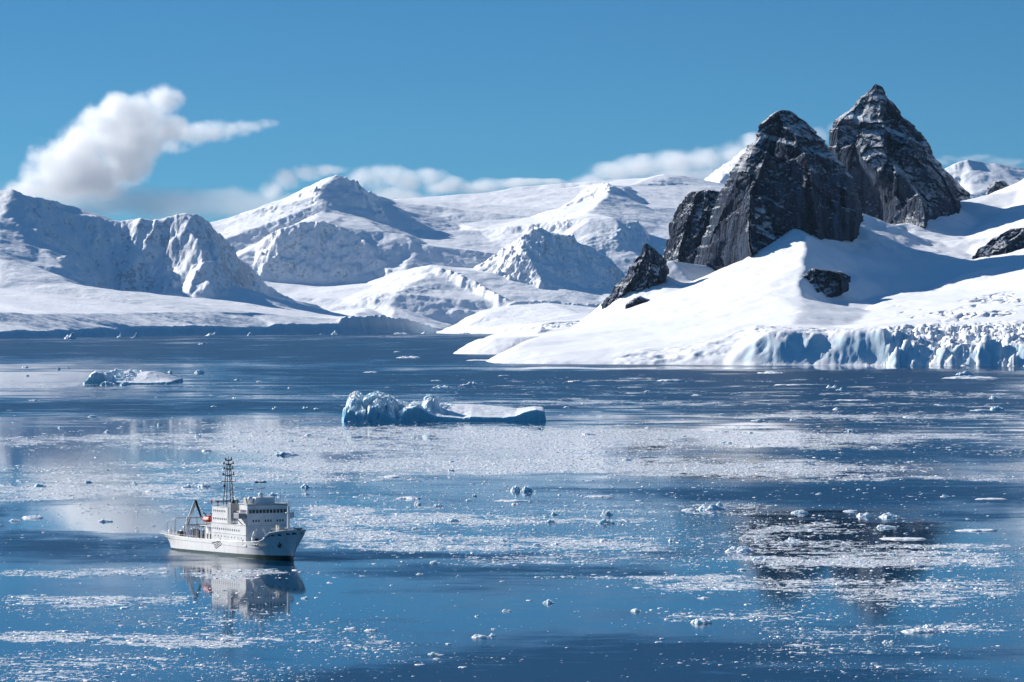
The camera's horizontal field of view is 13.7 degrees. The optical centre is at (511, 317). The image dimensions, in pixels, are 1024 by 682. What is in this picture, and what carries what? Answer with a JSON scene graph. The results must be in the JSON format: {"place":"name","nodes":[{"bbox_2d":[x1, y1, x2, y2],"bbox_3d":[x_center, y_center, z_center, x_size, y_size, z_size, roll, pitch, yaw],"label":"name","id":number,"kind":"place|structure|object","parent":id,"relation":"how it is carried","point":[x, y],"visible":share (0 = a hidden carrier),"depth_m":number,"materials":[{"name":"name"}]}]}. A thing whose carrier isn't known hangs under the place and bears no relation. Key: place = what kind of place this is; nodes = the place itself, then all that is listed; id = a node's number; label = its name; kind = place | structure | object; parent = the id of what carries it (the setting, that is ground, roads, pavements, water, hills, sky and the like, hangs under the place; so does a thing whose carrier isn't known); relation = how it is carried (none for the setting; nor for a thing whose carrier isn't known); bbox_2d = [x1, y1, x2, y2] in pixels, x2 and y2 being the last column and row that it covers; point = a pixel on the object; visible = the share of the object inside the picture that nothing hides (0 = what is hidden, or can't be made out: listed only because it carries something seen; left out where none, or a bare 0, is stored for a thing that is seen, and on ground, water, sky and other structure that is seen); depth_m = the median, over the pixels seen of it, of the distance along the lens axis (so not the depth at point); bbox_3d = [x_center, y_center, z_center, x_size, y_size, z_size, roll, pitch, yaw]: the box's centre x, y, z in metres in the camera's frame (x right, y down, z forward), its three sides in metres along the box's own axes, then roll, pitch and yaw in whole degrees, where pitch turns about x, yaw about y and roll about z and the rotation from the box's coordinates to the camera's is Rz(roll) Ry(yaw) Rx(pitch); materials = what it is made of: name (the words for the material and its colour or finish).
{"place":"outdoors","nodes":[
{"label":"outdoors","id":0,"kind":"place"},
{"bbox_2d":[0,189,438,337],"bbox_3d":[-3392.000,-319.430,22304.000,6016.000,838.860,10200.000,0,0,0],"label":"snowy mountain","id":1,"kind":"structure","parent":0,"point":[65,270],"depth_m":23883.72,"materials":[{"name":"white snow"}]},
{"bbox_2d":[210,174,724,330],"bbox_3d":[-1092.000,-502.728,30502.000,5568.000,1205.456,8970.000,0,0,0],"label":"snowy mountain","id":2,"kind":"structure","parent":0,"point":[341,245],"depth_m":28982.05,"materials":[{"name":"white snow"}]},
{"bbox_2d":[0,333,1023,681],"bbox_3d":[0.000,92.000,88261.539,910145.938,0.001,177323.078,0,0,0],"label":"water","id":3,"kind":"structure","parent":0,"point":[604,633],"depth_m":1958.82,"materials":[{"name":"blue liquid"}]},
{"bbox_2d":[22,515,42,518],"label":"ice chunk","id":4,"kind":"object","parent":3,"relation":"on","point":[34,517],"visible":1,"depth_m":1950.49,"materials":[{"name":"white ice"}]},
{"bbox_2d":[35,483,45,486],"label":"ice chunk","id":5,"kind":"object","parent":3,"relation":"on","point":[39,485],"visible":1,"depth_m":2311.97,"materials":[{"name":"white ice"}]},
{"bbox_2d":[64,332,76,338],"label":"ice chunk","id":6,"kind":"object","parent":3,"relation":"on","point":[72,336],"visible":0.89,"depth_m":18042.20,"materials":[{"name":"white ice"}]},
{"bbox_2d":[98,519,112,521],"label":"ice chunk","id":7,"kind":"object","parent":3,"relation":"on","point":[102,520],"visible":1,"depth_m":1916.77,"materials":[{"name":"white ice"}]},
{"bbox_2d":[101,381,114,384],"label":"ice chunk","id":8,"kind":"object","parent":3,"relation":"on","point":[106,383],"visible":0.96,"depth_m":5752.17,"materials":[{"name":"white ice"}]},
{"bbox_2d":[83,368,183,383],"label":"iceberg","id":9,"kind":"object","parent":3,"relation":"on","point":[119,376],"visible":0.98,"depth_m":5927.15,"materials":[{"name":"white ice"}]},
{"bbox_2d":[197,484,209,486],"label":"ice chunk","id":10,"kind":"object","parent":3,"relation":"on","point":[203,485],"visible":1,"depth_m":2312.51,"materials":[{"name":"white ice"}]},
{"bbox_2d":[159,456,305,560],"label":"ship","id":11,"kind":"object","parent":3,"relation":"on","point":[258,528],"visible":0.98,"depth_m":1630.41,"materials":[{"name":"paint"}]},
{"bbox_2d":[202,515,211,522],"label":"lifeboat","id":12,"kind":"object","parent":11,"relation":"hanging from","point":[208,518],"visible":1,"depth_m":1657.65,"materials":[{"name":"orange paint"}]},
{"bbox_2d":[276,451,297,454],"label":"ice chunk","id":13,"kind":"object","parent":3,"relation":"on","point":[286,453],"visible":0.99,"depth_m":2840.34,"materials":[{"name":"white ice"}]},
{"bbox_2d":[378,475,398,477],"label":"ice chunk","id":14,"kind":"object","parent":3,"relation":"on","point":[392,476],"visible":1,"depth_m":2448.54,"materials":[{"name":"white ice"}]},
{"bbox_2d":[397,356,419,357],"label":"ice chunk","id":15,"kind":"object","parent":3,"relation":"on","point":[409,357],"visible":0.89,"depth_m":9588.94,"materials":[{"name":"white ice"}]},
{"bbox_2d":[396,496,421,498],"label":"ice chunk","id":16,"kind":"object","parent":3,"relation":"on","point":[410,497],"visible":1,"depth_m":2160.24,"materials":[{"name":"white ice"}]},
{"bbox_2d":[433,385,451,387],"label":"ice chunk","id":17,"kind":"object","parent":3,"relation":"on","point":[444,386],"visible":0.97,"depth_m":5547.23,"materials":[{"name":"white ice"}]},
{"bbox_2d":[341,391,545,420],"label":"iceberg","id":18,"kind":"object","parent":3,"relation":"on","point":[377,406],"visible":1,"depth_m":3789.03,"materials":[{"name":"white ice"}]},
{"bbox_2d":[444,518,458,521],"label":"ice chunk","id":19,"kind":"object","parent":3,"relation":"on","point":[453,520],"visible":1,"depth_m":1916.82,"materials":[{"name":"white ice"}]},
{"bbox_2d":[471,634,489,637],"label":"ice chunk","id":20,"kind":"object","parent":3,"relation":"on","point":[478,636],"visible":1,"depth_m":1224.07,"materials":[{"name":"white ice"}]},
{"bbox_2d":[0,373,1023,681],"bbox_3d":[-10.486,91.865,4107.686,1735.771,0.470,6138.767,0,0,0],"label":"brash ice","id":21,"kind":"structure","parent":3,"relation":"on","point":[658,461],"depth_m":1901.14,"materials":[{"name":"white ice"}]},
{"bbox_2d":[496,499,529,501],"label":"ice floe","id":22,"kind":"object","parent":3,"relation":"on","point":[514,500],"visible":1,"depth_m":2131.87,"materials":[{"name":"white ice"}]},
{"bbox_2d":[510,485,519,490],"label":"ice chunk","id":23,"kind":"object","parent":3,"relation":"on","point":[516,488],"visible":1,"depth_m":2255.43,"materials":[{"name":"white ice"}]},
{"bbox_2d":[520,485,532,491],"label":"ice chunk","id":24,"kind":"object","parent":3,"relation":"on","point":[527,489],"visible":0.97,"depth_m":2244.18,"materials":[{"name":"white ice"}]},
{"bbox_2d":[541,519,555,522],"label":"ice chunk","id":25,"kind":"object","parent":3,"relation":"on","point":[549,521],"visible":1,"depth_m":1909.13,"materials":[{"name":"white ice"}]},
{"bbox_2d":[586,495,614,496],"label":"ice floe","id":26,"kind":"object","parent":3,"relation":"on","point":[599,496],"visible":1,"depth_m":2181.94,"materials":[{"name":"white ice"}]},
{"bbox_2d":[598,518,614,523],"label":"ice chunk","id":27,"kind":"object","parent":3,"relation":"on","point":[604,521],"visible":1,"depth_m":1901.00,"materials":[{"name":"white ice"}]},
{"bbox_2d":[601,510,612,514],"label":"ice chunk","id":28,"kind":"object","parent":3,"relation":"on","point":[607,512],"visible":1,"depth_m":1983.05,"materials":[{"name":"white ice"}]},
{"bbox_2d":[658,379,683,380],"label":"ice floe","id":29,"kind":"object","parent":3,"relation":"on","point":[670,380],"visible":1,"depth_m":6135.53,"materials":[{"name":"white ice"}]},
{"bbox_2d":[682,508,695,510],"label":"ice chunk","id":30,"kind":"object","parent":3,"relation":"on","point":[689,509],"visible":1,"depth_m":2027.24,"materials":[{"name":"white ice"}]},
{"bbox_2d":[690,618,711,623],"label":"ice chunk","id":31,"kind":"object","parent":3,"relation":"on","point":[702,621],"visible":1,"depth_m":1281.71,"materials":[{"name":"white ice"}]},
{"bbox_2d":[696,504,724,509],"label":"ice chunk","id":32,"kind":"object","parent":3,"relation":"on","point":[710,507],"visible":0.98,"depth_m":2036.80,"materials":[{"name":"white ice"}]},
{"bbox_2d":[724,546,751,552],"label":"ice chunk","id":33,"kind":"object","parent":3,"relation":"on","point":[741,549],"visible":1,"depth_m":1667.34,"materials":[{"name":"white ice"}]},
{"bbox_2d":[752,556,772,559],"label":"ice chunk","id":34,"kind":"object","parent":3,"relation":"on","point":[760,558],"visible":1,"depth_m":1615.06,"materials":[{"name":"white ice"}]},
{"bbox_2d":[758,371,783,373],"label":"ice chunk","id":35,"kind":"object","parent":3,"relation":"on","point":[772,372],"visible":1,"depth_m":6969.45,"materials":[{"name":"white ice"}]},
{"bbox_2d":[785,537,800,541],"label":"ice chunk","id":36,"kind":"object","parent":3,"relation":"on","point":[791,539],"visible":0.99,"depth_m":1750.41,"materials":[{"name":"white ice"}]},
{"bbox_2d":[791,510,807,512],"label":"ice chunk","id":37,"kind":"object","parent":3,"relation":"on","point":[801,511],"visible":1,"depth_m":2000.91,"materials":[{"name":"white ice"}]},
{"bbox_2d":[835,399,871,400],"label":"ice floe","id":38,"kind":"object","parent":3,"relation":"on","point":[853,400],"visible":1,"depth_m":4697.35,"materials":[{"name":"white ice"}]},
{"bbox_2d":[857,512,872,516],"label":"ice chunk","id":39,"kind":"object","parent":3,"relation":"on","point":[866,514],"visible":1,"depth_m":1966.40,"materials":[{"name":"white ice"}]},
{"bbox_2d":[876,525,897,527],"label":"ice chunk","id":40,"kind":"object","parent":3,"relation":"on","point":[883,526],"visible":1,"depth_m":1863.04,"materials":[{"name":"white ice"}]},
{"bbox_2d":[879,512,899,517],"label":"ice chunk","id":41,"kind":"object","parent":3,"relation":"on","point":[887,515],"visible":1,"depth_m":1958.02,"materials":[{"name":"white ice"}]},
{"bbox_2d":[880,537,926,539],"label":"ice floe","id":42,"kind":"object","parent":3,"relation":"on","point":[900,538],"visible":1,"depth_m":1764.43,"materials":[{"name":"white ice"}]},
{"bbox_2d":[903,416,922,417],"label":"ice chunk","id":43,"kind":"object","parent":3,"relation":"on","point":[911,417],"visible":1,"depth_m":3899.13,"materials":[{"name":"white ice"}]},
{"bbox_2d":[901,627,940,632],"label":"ice chunk","id":44,"kind":"object","parent":3,"relation":"on","point":[923,630],"visible":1,"depth_m":1245.13,"materials":[{"name":"white ice"}]},
{"bbox_2d":[922,624,937,629],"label":"ice chunk","id":45,"kind":"object","parent":3,"relation":"on","point":[926,626],"visible":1,"depth_m":1251.07,"materials":[{"name":"white ice"}]},
{"bbox_2d":[956,370,973,374],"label":"ice chunk","id":46,"kind":"object","parent":3,"relation":"on","point":[966,372],"visible":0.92,"depth_m":6768.17,"materials":[{"name":"white ice"}]},
{"bbox_2d":[945,375,994,378],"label":"ice chunk","id":47,"kind":"object","parent":3,"relation":"on","point":[969,377],"visible":0.98,"depth_m":6391.15,"materials":[{"name":"white ice"}]},
{"bbox_2d":[955,529,997,531],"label":"ice floe","id":48,"kind":"object","parent":3,"relation":"on","point":[971,530],"visible":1,"depth_m":1835.94,"materials":[{"name":"white ice"}]},
{"bbox_2d":[975,498,1007,499],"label":"ice floe","id":49,"kind":"object","parent":3,"relation":"on","point":[991,499],"visible":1,"depth_m":2150.41,"materials":[{"name":"white ice"}]},
{"bbox_2d":[989,395,1001,398],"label":"ice chunk","id":50,"kind":"object","parent":3,"relation":"on","point":[994,397],"visible":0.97,"depth_m":4792.84,"materials":[{"name":"white ice"}]},
{"bbox_2d":[990,406,1003,409],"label":"ice chunk","id":51,"kind":"object","parent":3,"relation":"on","point":[996,408],"visible":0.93,"depth_m":4220.31,"materials":[{"name":"white ice"}]},
{"bbox_2d":[0,0,1023,221],"label":"sky","id":52,"kind":"structure","parent":0,"point":[119,110],"materials":[{"name":"blue"}]},
{"bbox_2d":[434,303,595,333],"bbox_3d":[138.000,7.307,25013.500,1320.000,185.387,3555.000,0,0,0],"label":"snowy dome","id":53,"kind":"structure","parent":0,"point":[510,318],"depth_m":24620.21,"materials":[{"name":"white snow"}]},
{"bbox_2d":[453,322,577,353],"bbox_3d":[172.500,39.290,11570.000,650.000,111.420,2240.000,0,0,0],"label":"snowy point","id":54,"kind":"structure","parent":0,"point":[498,343],"depth_m":10664.27,"materials":[{"name":"white snow"}]},
{"bbox_2d":[473,227,625,290],"bbox_3d":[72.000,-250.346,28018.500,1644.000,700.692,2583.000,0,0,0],"label":"snowy peak","id":55,"kind":"structure","parent":0,"point":[541,258],"depth_m":28002.74,"materials":[{"name":"white snow"}]},
{"bbox_2d":[704,148,746,183],"bbox_3d":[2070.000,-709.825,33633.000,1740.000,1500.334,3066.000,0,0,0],"label":"snowy peak","id":56,"kind":"structure","parent":0,"point":[721,175],"depth_m":33748.32,"materials":[{"name":"white snow"}]},
{"bbox_2d":[486,179,1023,365],"bbox_3d":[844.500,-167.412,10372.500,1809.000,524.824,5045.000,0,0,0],"label":"snowy island","id":57,"kind":"structure","parent":0,"point":[933,293],"depth_m":8896.15,"materials":[{"name":"white snow"}]},
{"bbox_2d":[601,243,668,309],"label":"rock pinnacle","id":58,"kind":"object","parent":57,"relation":"on","point":[648,268],"visible":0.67,"depth_m":9455.76,"materials":[{"name":"dark rock"}]},
{"bbox_2d":[625,296,650,308],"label":"rock outcrop","id":59,"kind":"object","parent":57,"relation":"on","point":[635,301],"visible":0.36,"depth_m":9321.98,"materials":[{"name":"grey stone"}]},
{"bbox_2d":[663,189,719,263],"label":"rock buttress","id":60,"kind":"object","parent":57,"relation":"on","point":[689,223],"visible":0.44,"depth_m":9857.36,"materials":[{"name":"dark rock"}]},
{"bbox_2d":[694,110,862,270],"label":"rock peak","id":61,"kind":"object","parent":57,"relation":"on","point":[788,172],"visible":0.75,"depth_m":9592.95,"materials":[{"name":"grey stone"}]},
{"bbox_2d":[803,268,850,297],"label":"rock outcrop","id":62,"kind":"object","parent":57,"relation":"on","point":[831,284],"visible":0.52,"depth_m":9110.39,"materials":[{"name":"grey stone"}]},
{"bbox_2d":[829,84,960,228],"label":"rock peak","id":63,"kind":"object","parent":57,"relation":"on","point":[880,148],"visible":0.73,"depth_m":10232.41,"materials":[{"name":"grey stone"}]},
{"bbox_2d":[985,180,1008,194],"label":"rock outcrop","id":64,"kind":"object","parent":57,"relation":"on","point":[994,186],"visible":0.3,"depth_m":10938.42,"materials":[{"name":"grey stone"}]},
{"bbox_2d":[972,228,1023,258],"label":"rock outcrop","id":65,"kind":"object","parent":57,"relation":"on","point":[1010,240],"visible":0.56,"depth_m":9539.32,"materials":[{"name":"grey stone"}]},
{"bbox_2d":[942,167,970,200],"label":"rock shoulder","id":66,"kind":"object","parent":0,"point":[961,192],"visible":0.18,"depth_m":10672.29},
{"bbox_2d":[945,160,1023,198],"bbox_3d":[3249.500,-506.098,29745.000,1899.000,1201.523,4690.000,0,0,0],"label":"snowy peak","id":67,"kind":"structure","parent":0,"point":[975,179],"depth_m":29817.99,"materials":[{"name":"white snow"}]}
]}

